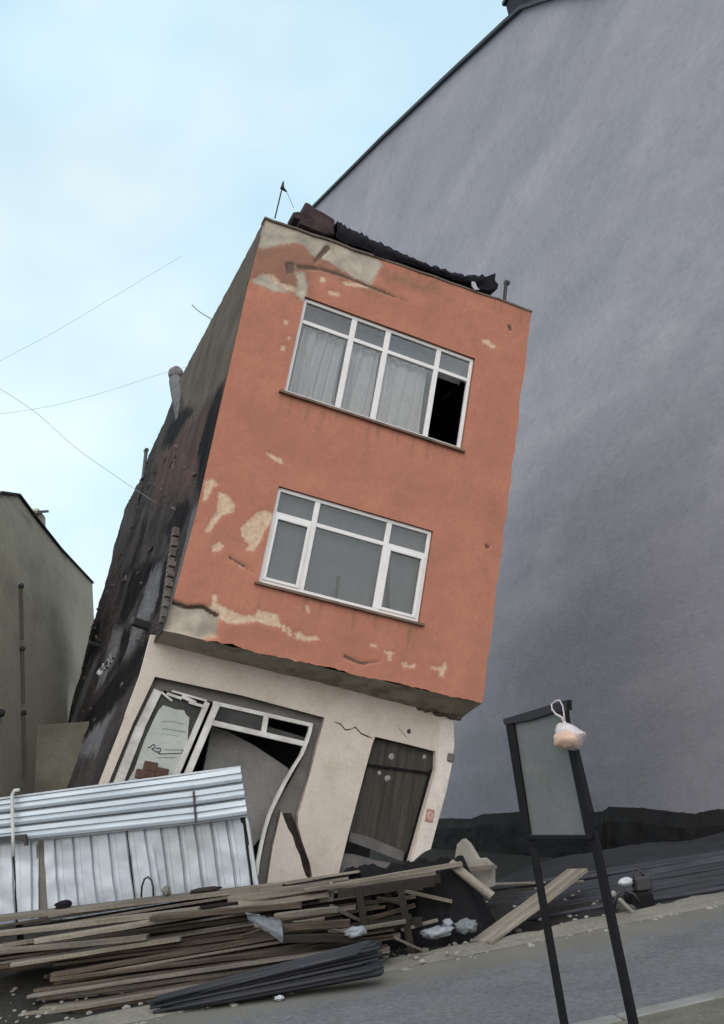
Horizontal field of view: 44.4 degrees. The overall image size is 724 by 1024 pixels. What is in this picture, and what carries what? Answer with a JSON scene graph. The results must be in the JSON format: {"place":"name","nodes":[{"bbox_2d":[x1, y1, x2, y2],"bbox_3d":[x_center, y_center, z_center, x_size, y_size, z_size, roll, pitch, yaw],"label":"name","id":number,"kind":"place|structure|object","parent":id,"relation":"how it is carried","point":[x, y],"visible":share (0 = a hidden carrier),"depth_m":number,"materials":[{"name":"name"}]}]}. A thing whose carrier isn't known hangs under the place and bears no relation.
{"place":"outdoors","nodes":[
{"label":"outdoors","id":0,"kind":"place"},
{"bbox_2d":[0,0,507,618],"label":"sky","id":1,"kind":"structure","parent":0,"point":[137,137],"materials":[{"name":"blue"}]},
{"bbox_2d":[0,885,616,1023],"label":"lot ground","id":2,"kind":"structure","parent":0,"point":[26,982],"depth_m":9.78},
{"bbox_2d":[0,491,93,799],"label":"olive neighbour house","id":3,"kind":"structure","parent":2,"relation":"on","point":[46,605],"depth_m":24.01,"materials":[{"name":"paint"}]},
{"bbox_2d":[35,721,88,845],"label":"wall","id":4,"kind":"structure","parent":2,"relation":"on","point":[59,745],"depth_m":19.09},
{"bbox_2d":[72,997,154,1012],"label":"plank","id":5,"kind":"object","parent":2,"relation":"on","point":[112,1005],"visible":0.18,"depth_m":8.80,"materials":[{"name":"brown wood"}]},
{"bbox_2d":[18,982,205,1016],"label":"plank","id":6,"kind":"object","parent":5,"relation":"on","point":[123,999],"visible":0.36,"depth_m":8.78,"materials":[{"name":"brown wood"}]},
{"bbox_2d":[0,766,262,970],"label":"metal fence","id":7,"kind":"object","parent":2,"relation":"on","point":[175,833],"visible":0.86,"depth_m":10.68,"materials":[{"name":"grey metal"}]},
{"bbox_2d":[10,788,19,856],"bbox_3d":[-4.152,3.714,10.618,0.114,0.766,0.044,-8,-17,0],"label":"white pipe","id":8,"kind":"object","parent":7,"relation":"attached to","point":[12,821],"visible":1,"depth_m":10.61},
{"bbox_2d":[49,954,382,1000],"bbox_3d":[-1.498,4.817,9.172,3.460,0.043,0.115,-7,-16,0],"label":"plank","id":9,"kind":"object","parent":2,"relation":"on","point":[116,992],"visible":0.31,"depth_m":9.11,"materials":[{"name":"brown wood"}]},
{"bbox_2d":[184,944,387,975],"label":"plank","id":10,"kind":"object","parent":9,"relation":"on","point":[384,946],"visible":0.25,"depth_m":9.10,"materials":[{"name":"brown wood"}]},
{"bbox_2d":[33,951,312,992],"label":"plank","id":11,"kind":"object","parent":10,"relation":"on","point":[91,982],"visible":0.66,"depth_m":9.19,"materials":[{"name":"brown wood"}]},
{"bbox_2d":[50,943,349,981],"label":"plank","id":12,"kind":"object","parent":11,"relation":"on","point":[237,956],"visible":0.87,"depth_m":9.21,"materials":[{"name":"brown wood"}]},
{"bbox_2d":[50,928,331,977],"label":"plank","id":13,"kind":"object","parent":12,"relation":"on","point":[160,956],"visible":0.76,"depth_m":9.28,"materials":[{"name":"brown wood"}]},
{"bbox_2d":[254,917,324,927],"bbox_3d":[-0.774,4.380,9.451,0.749,0.041,0.077,-7,-17,5],"label":"batten","id":14,"kind":"object","parent":13,"relation":"on","point":[310,920],"visible":0.38,"depth_m":9.41,"materials":[{"name":"brown wood"}]},
{"bbox_2d":[57,919,405,981],"bbox_3d":[-1.365,4.603,9.322,3.705,0.036,0.124,-9,-13,-1],"label":"plank","id":15,"kind":"object","parent":12,"relation":"on","point":[277,941],"visible":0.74,"depth_m":9.28,"materials":[{"name":"brown wood"}]},
{"bbox_2d":[362,935,392,940],"bbox_3d":[0.106,4.415,9.178,0.436,0.024,0.070,-10,-17,10],"label":"batten","id":16,"kind":"object","parent":12,"relation":"on","point":[378,937],"visible":0.67,"depth_m":9.15,"materials":[{"name":"brown wood"}]},
{"bbox_2d":[50,932,400,990],"bbox_3d":[-1.443,4.735,9.317,3.738,0.036,0.120,-9,-10,0],"label":"plank","id":17,"kind":"object","parent":11,"relation":"on","point":[397,935],"visible":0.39,"depth_m":9.33,"materials":[{"name":"brown wood"}]},
{"bbox_2d":[54,928,393,984],"bbox_3d":[-1.440,4.691,9.363,3.605,0.037,0.169,-9,-24,-1],"label":"plank","id":18,"kind":"object","parent":17,"relation":"on","point":[283,946],"visible":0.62,"depth_m":9.29,"materials":[{"name":"brown wood"}]},
{"bbox_2d":[67,203,532,884],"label":"leaning house","id":19,"kind":"structure","parent":2,"relation":"on","point":[347,415],"depth_m":14.91,"materials":[{"name":"paint"}]},
{"bbox_2d":[2,390,176,516],"bbox_3d":[-5.416,-1.429,15.535,4.105,3.815,0.823,-11,-17,10],"label":"cable","id":20,"kind":"object","parent":19,"relation":"attached to","point":[86,455],"visible":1,"depth_m":15.03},
{"bbox_2d":[96,653,113,675],"bbox_3d":[-5.223,3.139,18.020,0.172,0.242,2.399,0,-19,-24],"label":"plastic rag","id":21,"kind":"object","parent":19,"relation":"on","point":[106,664],"visible":1,"depth_m":17.86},
{"bbox_2d":[135,769,155,778],"bbox_3d":[-3.231,3.921,13.218,0.279,0.140,0.140,16,-19,-18],"label":"brick","id":22,"kind":"object","parent":19,"relation":"on","point":[141,774],"visible":0.76,"depth_m":13.15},
{"bbox_2d":[143,761,157,771],"bbox_3d":[-3.167,3.809,13.273,0.193,0.140,0.140,16,-19,-18],"label":"brick","id":23,"kind":"object","parent":22,"relation":"on","point":[150,766],"visible":1,"depth_m":13.21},
{"bbox_2d":[128,705,188,780],"bbox_3d":[-3.061,3.579,13.504,0.758,1.221,0.010,16,-19,-18],"label":"poster","id":24,"kind":"object","parent":19,"relation":"attached to","point":[165,742],"visible":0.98,"depth_m":13.55,"materials":[{"name":"paper"}]},
{"bbox_2d":[155,767,168,776],"bbox_3d":[-3.011,3.914,13.311,0.187,0.140,0.140,16,-19,-18],"label":"brick","id":25,"kind":"object","parent":19,"relation":"on","point":[160,771],"visible":0.76,"depth_m":13.25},
{"bbox_2d":[113,689,312,874],"bbox_3d":[-2.358,4.147,13.656,2.973,2.459,0.104,16,-19,-18],"label":"shop window","id":26,"kind":"structure","parent":19,"relation":"in","point":[126,761],"depth_m":13.78,"materials":[{"name":"plastic"}]},
{"bbox_2d":[254,487,431,626],"bbox_3d":[-0.223,0.755,14.615,2.955,1.662,0.306,16,-19,-18],"label":"window","id":27,"kind":"structure","parent":19,"relation":"in","point":[311,541],"depth_m":14.70,"materials":[{"name":"white plastic"}]},
{"bbox_2d":[279,298,472,452],"bbox_3d":[0.320,-2.372,15.710,3.510,1.892,0.435,16,-19,-18],"label":"window","id":28,"kind":"structure","parent":19,"relation":"in","point":[320,341],"depth_m":15.70,"materials":[{"name":"white plastic"}]},
{"bbox_2d":[339,738,432,872],"bbox_3d":[0.391,5.023,14.712,1.518,2.396,0.250,16,-19,-18],"label":"door","id":29,"kind":"structure","parent":19,"relation":"in","point":[396,778],"depth_m":14.71,"materials":[{"name":"wood"}]},
{"bbox_2d":[386,568,389,608],"bbox_3d":[0.435,1.327,14.836,0.170,0.787,0.070,16,-19,-18],"label":"curtain","id":30,"kind":"object","parent":19,"relation":"on","point":[388,590],"visible":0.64,"depth_m":14.82,"materials":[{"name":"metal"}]},
{"bbox_2d":[332,221,483,286],"bbox_3d":[0.818,-4.639,16.546,3.033,0.512,0.576,16,-19,-18],"label":"roofing felt","id":31,"kind":"object","parent":19,"relation":"on","point":[344,234],"visible":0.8,"depth_m":16.21,"materials":[{"name":"black"}]},
{"bbox_2d":[466,273,497,294],"bbox_3d":[2.312,-4.391,17.021,0.573,0.494,0.250,16,-19,-18],"label":"felt roll","id":32,"kind":"object","parent":19,"relation":"on","point":[489,285],"visible":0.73,"depth_m":16.93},
{"bbox_2d":[0,887,717,1023],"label":"rubble","id":33,"kind":"object","parent":2,"relation":"on","point":[384,956],"visible":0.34,"depth_m":9.11,"materials":[{"name":"stone"}]},
{"bbox_2d":[394,938,475,959],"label":"plaster crumbs","id":34,"kind":"object","parent":33,"relation":"on","point":[456,953],"visible":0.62,"depth_m":9.07,"materials":[{"name":"stone"}]},
{"bbox_2d":[453,917,477,934],"bbox_3d":[1.116,4.471,9.575,0.265,0.162,0.200,-8,-17,0],"label":"crumpled foil","id":35,"kind":"object","parent":33,"relation":"on","point":[465,926],"visible":1,"depth_m":9.52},
{"bbox_2d":[350,913,410,924],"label":"plank","id":36,"kind":"object","parent":2,"relation":"on","point":[394,917],"visible":0.12,"depth_m":9.71,"materials":[{"name":"brown wood"}]},
{"bbox_2d":[66,916,343,968],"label":"plank","id":37,"kind":"object","parent":36,"relation":"on","point":[117,959],"visible":0.25,"depth_m":9.60,"materials":[{"name":"brown wood"}]},
{"bbox_2d":[0,903,379,969],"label":"plank","id":38,"kind":"object","parent":37,"relation":"on","point":[372,905],"visible":0.15,"depth_m":9.77,"materials":[{"name":"brown wood"}]},
{"bbox_2d":[0,916,336,959],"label":"plank","id":39,"kind":"object","parent":38,"relation":"on","point":[18,955],"visible":0.33,"depth_m":9.82,"materials":[{"name":"brown wood"}]},
{"bbox_2d":[0,905,385,973],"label":"plank","id":40,"kind":"object","parent":37,"relation":"on","point":[213,935],"visible":0.48,"depth_m":9.66,"materials":[{"name":"brown wood"}]},
{"bbox_2d":[0,904,355,963],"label":"plank","id":41,"kind":"object","parent":40,"relation":"on","point":[231,926],"visible":0.54,"depth_m":9.73,"materials":[{"name":"brown wood"}]},
{"bbox_2d":[0,895,415,955],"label":"plank","id":42,"kind":"object","parent":41,"relation":"on","point":[212,923],"visible":0.61,"depth_m":9.81,"materials":[{"name":"brown wood"}]},
{"bbox_2d":[37,893,379,944],"bbox_3d":[-2.216,4.622,9.894,4.957,0.040,0.118,-9,-24,0],"label":"plank","id":43,"kind":"object","parent":42,"relation":"on","point":[194,921],"visible":0.52,"depth_m":9.84,"materials":[{"name":"brown wood"}]},
{"bbox_2d":[405,890,451,902],"bbox_3d":[0.610,4.266,9.908,0.809,0.039,0.048,13,-18,-1],"label":"batten","id":44,"kind":"object","parent":42,"relation":"on","point":[428,896],"visible":0.63,"depth_m":9.89,"materials":[{"name":"brown wood"}]},
{"bbox_2d":[376,897,399,904],"bbox_3d":[0.321,4.270,9.724,0.329,0.046,0.043,6,-13,16],"label":"batten","id":45,"kind":"object","parent":40,"relation":"on","point":[390,900],"visible":0.73,"depth_m":9.72,"materials":[{"name":"brown wood"}]},
{"bbox_2d":[330,904,359,921],"bbox_3d":[-0.124,4.396,9.656,0.521,0.047,0.033,29,-28,-12],"label":"batten","id":46,"kind":"object","parent":36,"relation":"on","point":[347,914],"visible":0.55,"depth_m":9.63,"materials":[{"name":"brown wood"}]},
{"bbox_2d":[337,874,440,953],"bbox_3d":[0.358,4.452,9.721,1.129,0.800,0.685,-8,-17,0],"label":"timber trestle","id":47,"kind":"object","parent":2,"relation":"on","point":[400,887],"visible":0.52,"depth_m":9.50,"materials":[{"name":"brown wood"}]},
{"bbox_2d":[44,933,383,978],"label":"plank","id":48,"kind":"object","parent":47,"relation":"on","point":[372,935],"visible":0.19,"depth_m":9.46,"materials":[{"name":"brown wood"}]},
{"bbox_2d":[261,888,422,914],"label":"plank","id":49,"kind":"object","parent":47,"relation":"on","point":[419,889],"visible":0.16,"depth_m":9.99,"materials":[{"name":"brown wood"}]},
{"bbox_2d":[13,892,394,946],"bbox_3d":[-2.129,4.634,9.977,5.048,0.053,0.119,-8,-15,-1],"label":"plank","id":50,"kind":"object","parent":49,"relation":"on","point":[340,901],"visible":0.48,"depth_m":9.93,"materials":[{"name":"brown wood"}]},
{"bbox_2d":[0,919,147,943],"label":"plank","id":51,"kind":"object","parent":50,"relation":"on","point":[73,931],"visible":0.17,"depth_m":9.98,"materials":[{"name":"brown wood"}]},
{"bbox_2d":[0,902,237,937],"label":"plank","id":52,"kind":"object","parent":51,"relation":"on","point":[215,905],"visible":0.14,"depth_m":10.02,"materials":[{"name":"brown wood"}]},
{"bbox_2d":[50,877,348,924],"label":"plank","id":53,"kind":"object","parent":52,"relation":"on","point":[189,903],"visible":0.59,"depth_m":10.07,"materials":[{"name":"brown wood"}]},
{"bbox_2d":[0,882,284,921],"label":"plank","id":54,"kind":"object","parent":53,"relation":"on","point":[108,905],"visible":0.86,"depth_m":10.10,"materials":[{"name":"brown wood"}]},
{"bbox_2d":[54,900,71,908],"bbox_3d":[-3.459,4.548,10.272,0.218,0.099,0.132,-8,-17,0],"label":"debris lump","id":55,"kind":"object","parent":54,"relation":"on","point":[62,904],"visible":1,"depth_m":10.24,"materials":[{"name":"stone"}]},
{"bbox_2d":[140,876,153,896],"bbox_3d":[-2.497,4.348,10.293,0.171,0.229,0.025,-8,-17,0],"label":"wire loop","id":56,"kind":"object","parent":54,"relation":"on","point":[149,878],"visible":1,"depth_m":10.29,"materials":[{"name":"metal"}]},
{"bbox_2d":[161,885,170,896],"bbox_3d":[-2.272,4.397,10.265,0.111,0.138,0.112,-8,-17,0],"label":"debris lump","id":57,"kind":"object","parent":54,"relation":"on","point":[165,891],"visible":0.99,"depth_m":10.24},
{"bbox_2d":[189,886,222,893],"bbox_3d":[-1.804,4.374,10.256,0.393,0.072,0.157,-8,-17,0],"label":"debris lump","id":58,"kind":"object","parent":54,"relation":"on","point":[204,889],"visible":0.95,"depth_m":10.21,"materials":[{"name":"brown wood"}]},
{"bbox_2d":[11,875,344,928],"bbox_3d":[-2.404,4.569,10.212,4.474,0.047,0.147,-9,-13,0],"label":"plank","id":59,"kind":"object","parent":53,"relation":"on","point":[122,911],"visible":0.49,"depth_m":10.20,"materials":[{"name":"brown wood"}]},
{"bbox_2d":[0,870,359,927],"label":"plank","id":60,"kind":"object","parent":59,"relation":"on","point":[98,911],"visible":0.74,"depth_m":10.22,"materials":[{"name":"brown wood"}]},
{"bbox_2d":[0,884,372,947],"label":"plank","id":61,"kind":"object","parent":50,"relation":"on","point":[22,942],"visible":0.16,"depth_m":9.91,"materials":[{"name":"brown wood"}]},
{"bbox_2d":[318,882,333,902],"bbox_3d":[-0.415,4.274,9.949,0.223,0.228,0.230,-8,-17,0],"label":"concrete block","id":62,"kind":"object","parent":50,"relation":"on","point":[330,898],"depth_m":9.82,"materials":[{"name":"concrete"}]},
{"bbox_2d":[238,861,462,904],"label":"plank","id":63,"kind":"object","parent":47,"relation":"on","point":[438,867],"visible":0.64,"depth_m":9.99,"materials":[{"name":"brown wood"}]},
{"bbox_2d":[227,881,328,902],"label":"plank","id":64,"kind":"object","parent":63,"relation":"on","point":[265,894],"visible":0.88,"depth_m":9.74,"materials":[{"name":"brown wood"}]},
{"bbox_2d":[449,859,494,899],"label":"plank","id":65,"kind":"object","parent":63,"relation":"on","point":[474,882],"visible":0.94,"depth_m":10.00,"materials":[{"name":"brown wood"}]},
{"bbox_2d":[304,870,435,892],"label":"plank","id":66,"kind":"object","parent":47,"relation":"on","point":[370,882],"visible":1,"depth_m":9.66,"materials":[{"name":"brown wood"}]},
{"bbox_2d":[367,903,414,919],"bbox_3d":[0.290,4.340,9.602,0.593,0.048,0.066,-14,-17,-4],"label":"batten","id":67,"kind":"object","parent":47,"relation":"on","point":[387,913],"visible":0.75,"depth_m":9.57,"materials":[{"name":"brown wood"}]},
{"bbox_2d":[335,855,495,948],"bbox_3d":[0.599,4.824,10.931,2.082,1.139,2.650,-8,-17,0],"label":"plastic sheeting","id":68,"kind":"object","parent":2,"relation":"on","point":[467,899],"visible":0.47,"depth_m":9.99,"materials":[{"name":"plastic"}]},
{"bbox_2d":[455,839,494,887],"bbox_3d":[1.335,4.172,10.512,0.482,0.583,0.030,-8,-17,0],"label":"plaster sheet","id":69,"kind":"object","parent":68,"relation":"on","point":[465,848],"visible":0.78,"depth_m":10.51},
{"bbox_2d":[419,925,454,938],"bbox_3d":[0.803,4.471,9.424,0.385,0.124,0.221,-8,-17,0],"label":"plastic sack","id":70,"kind":"object","parent":2,"relation":"on","point":[437,932],"visible":1,"depth_m":9.38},
{"bbox_2d":[495,881,545,885],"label":"plank","id":71,"kind":"object","parent":2,"relation":"on","point":[510,883],"visible":0.69,"depth_m":11.50,"materials":[{"name":"brown wood"}]},
{"bbox_2d":[494,832,723,886],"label":"tarpaulin","id":72,"kind":"object","parent":2,"relation":"on","point":[630,855],"visible":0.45,"depth_m":14.16,"materials":[{"name":"plastic"}]},
{"bbox_2d":[486,849,723,920],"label":"rod pile","id":73,"kind":"object","parent":72,"relation":"on","point":[675,879],"visible":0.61,"depth_m":11.04,"materials":[{"name":"metal"}]},
{"bbox_2d":[614,867,654,912],"bbox_3d":[3.076,4.393,10.134,0.615,0.595,0.370,3,-20,-32],"label":"black machine","id":74,"kind":"object","parent":2,"relation":"on","point":[639,895],"visible":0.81,"depth_m":10.06,"materials":[{"name":"plastic"}]},
{"bbox_2d":[618,877,632,885],"bbox_3d":[2.985,4.192,10.053,0.170,0.092,0.101,-8,-17,0],"label":"white bottle","id":75,"kind":"object","parent":74,"relation":"on","point":[625,881],"visible":1,"depth_m":10.02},
{"bbox_2d":[49,891,723,1023],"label":"road shoulder","id":76,"kind":"object","parent":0,"point":[145,1012],"visible":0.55,"depth_m":9.32},
{"bbox_2d":[39,998,107,1009],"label":"plank","id":77,"kind":"object","parent":76,"relation":"on","point":[50,1005],"visible":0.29,"depth_m":8.93,"materials":[{"name":"brown wood"}]},
{"bbox_2d":[88,971,247,1000],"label":"plank","id":78,"kind":"object","parent":77,"relation":"on","point":[177,985],"visible":0.25,"depth_m":8.95,"materials":[{"name":"brown wood"}]},
{"bbox_2d":[36,946,389,1000],"bbox_3d":[-1.520,4.739,9.096,3.647,0.050,0.168,-8,-17,1],"label":"plank","id":79,"kind":"object","parent":78,"relation":"on","point":[386,950],"visible":0.57,"depth_m":9.04,"materials":[{"name":"brown wood"}]},
{"bbox_2d":[26,949,331,998],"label":"plank","id":80,"kind":"object","parent":79,"relation":"on","point":[166,975],"visible":0.8,"depth_m":8.96,"materials":[{"name":"brown wood"}]},
{"bbox_2d":[147,940,384,1013],"bbox_3d":[-0.926,4.404,8.382,2.302,0.382,0.415,-8,-17,0],"label":"pipe bundle","id":81,"kind":"object","parent":76,"relation":"on","point":[353,962],"visible":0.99,"depth_m":8.32,"materials":[{"name":"metal"}]},
{"bbox_2d":[394,936,425,952],"bbox_3d":[0.495,4.458,9.136,0.354,0.026,0.058,25,-21,-1],"label":"batten","id":82,"kind":"object","parent":76,"relation":"on","point":[409,944],"visible":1,"depth_m":9.11,"materials":[{"name":"brown wood"}]},
{"bbox_2d":[470,868,587,944],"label":"plank","id":83,"kind":"object","parent":76,"relation":"on","point":[519,914],"visible":0.94,"depth_m":9.91,"materials":[{"name":"brown wood"}]},
{"bbox_2d":[127,904,723,1023],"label":"road","id":84,"kind":"structure","parent":0,"point":[674,957],"depth_m":7.75,"materials":[{"name":"asphalt"}]},
{"bbox_2d":[573,989,723,1023],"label":"kerb","id":85,"kind":"structure","parent":84,"relation":"on","point":[665,1006],"depth_m":5.96,"materials":[{"name":"concrete"}]},
{"bbox_2d":[369,847,555,880],"bbox_3d":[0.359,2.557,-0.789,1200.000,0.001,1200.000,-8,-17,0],"label":"ground","id":86,"kind":"structure","parent":0,"point":[507,864],"depth_m":27.73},
{"bbox_2d":[312,0,723,857],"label":"grey neighbour house","id":87,"kind":"structure","parent":86,"relation":"on","point":[558,164],"depth_m":22.91,"materials":[{"name":"paint"}]},
{"bbox_2d":[610,997,723,1023],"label":"verge","id":88,"kind":"structure","parent":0,"point":[709,1012],"depth_m":5.71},
{"bbox_2d":[503,700,638,1023],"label":"blank sign","id":89,"kind":"object","parent":88,"relation":"on","point":[553,795],"visible":0.95,"depth_m":5.49,"materials":[{"name":"metal"}]},
{"bbox_2d":[551,700,585,750],"bbox_3d":[1.242,1.284,5.360,0.200,0.311,0.180,-13,-18,16],"label":"plastic bag","id":90,"kind":"object","parent":89,"relation":"hanging from","point":[567,736],"visible":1,"depth_m":5.29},
{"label":"plank","id":91,"kind":"object","parent":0,"visible":0},
{"bbox_2d":[53,927,349,966],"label":"plank","id":92,"kind":"object","parent":91,"relation":"on","point":[108,957],"visible":0.48,"depth_m":9.47,"materials":[{"name":"brown wood"}]},
{"bbox_2d":[0,931,283,968],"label":"plank","id":93,"kind":"object","parent":92,"relation":"on","point":[187,943],"visible":0.47,"depth_m":9.46,"materials":[{"name":"brown wood"}]},
{"bbox_2d":[10,935,181,967],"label":"plank","id":94,"kind":"object","parent":93,"relation":"on","point":[95,951],"visible":1,"depth_m":9.35,"materials":[{"name":"brown wood"}]},
{"bbox_2d":[0,933,148,953],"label":"plank","id":95,"kind":"object","parent":94,"relation":"on","point":[67,945],"visible":1,"depth_m":9.40,"materials":[{"name":"brown wood"}]},
{"bbox_2d":[34,891,328,943],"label":"plank","id":96,"kind":"object","parent":95,"relation":"on","point":[137,924],"visible":0.73,"depth_m":9.57,"materials":[{"name":"brown wood"}]},
{"bbox_2d":[0,906,199,936],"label":"plank","id":97,"kind":"object","parent":96,"relation":"on","point":[71,925],"visible":0.82,"depth_m":9.70,"materials":[{"name":"brown wood"}]},
{"bbox_2d":[149,901,301,921],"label":"plank","id":98,"kind":"object","parent":96,"relation":"on","point":[204,912],"visible":1,"depth_m":9.50,"materials":[{"name":"brown wood"}]},
{"label":"plank","id":99,"kind":"object","parent":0,"visible":0},
{"bbox_2d":[149,921,245,934],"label":"plank","id":100,"kind":"object","parent":99,"relation":"on","point":[196,928],"visible":0.06,"depth_m":10.11,"materials":[{"name":"brown wood"}]},
{"label":"batten","id":101,"kind":"object","parent":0,"visible":0},
{"bbox_2d":[312,943,354,949],"bbox_3d":[-0.204,4.446,9.087,0.626,0.028,0.039,-8,-17,6],"label":"batten","id":102,"kind":"object","parent":101,"relation":"on","point":[328,946],"visible":0.6,"depth_m":9.09,"materials":[{"name":"brown wood"}]},
{"bbox_2d":[283,933,361,942],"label":"plank","id":103,"kind":"object","parent":102,"relation":"on","point":[315,937],"visible":0.94,"depth_m":8.99,"materials":[{"name":"brown wood"}]},
{"bbox_2d":[245,912,284,943],"bbox_3d":[-0.991,4.248,9.059,0.407,0.349,0.111,-12,-17,13],"label":"plastic wrap","id":104,"kind":"object","parent":103,"relation":"on","point":[272,926],"visible":1,"depth_m":9.05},
{"bbox_2d":[282,919,349,930],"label":"plank","id":105,"kind":"object","parent":103,"relation":"on","point":[314,925],"visible":0.94,"depth_m":9.08,"materials":[{"name":"brown wood"}]},
{"bbox_2d":[274,906,337,918],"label":"plank","id":106,"kind":"object","parent":105,"relation":"on","point":[305,912],"visible":0.94,"depth_m":9.16,"materials":[{"name":"brown wood"}]},
{"bbox_2d":[344,925,366,937],"bbox_3d":[-0.067,4.269,9.009,0.241,0.113,0.189,-8,-17,0],"label":"crushed bottle","id":107,"kind":"object","parent":103,"relation":"on","point":[354,931],"visible":1,"depth_m":8.96,"materials":[{"name":"plastic"}]},
{"label":"plank","id":108,"kind":"object","parent":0,"visible":0},
{"bbox_2d":[199,894,337,917],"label":"plank","id":109,"kind":"object","parent":108,"relation":"on","point":[335,896],"visible":0.03,"depth_m":10.11,"materials":[{"name":"brown wood"}]},
{"label":"plank","id":110,"kind":"object","parent":109,"relation":"on","visible":0},
{"bbox_2d":[1,900,227,937],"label":"plank","id":111,"kind":"object","parent":110,"relation":"on","point":[189,906],"visible":0.06,"depth_m":10.22,"materials":[{"name":"brown wood"}]},
{"bbox_2d":[259,865,496,891],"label":"plank","id":112,"kind":"object","parent":110,"relation":"on","point":[484,867],"visible":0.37,"depth_m":10.29,"materials":[{"name":"brown wood"}]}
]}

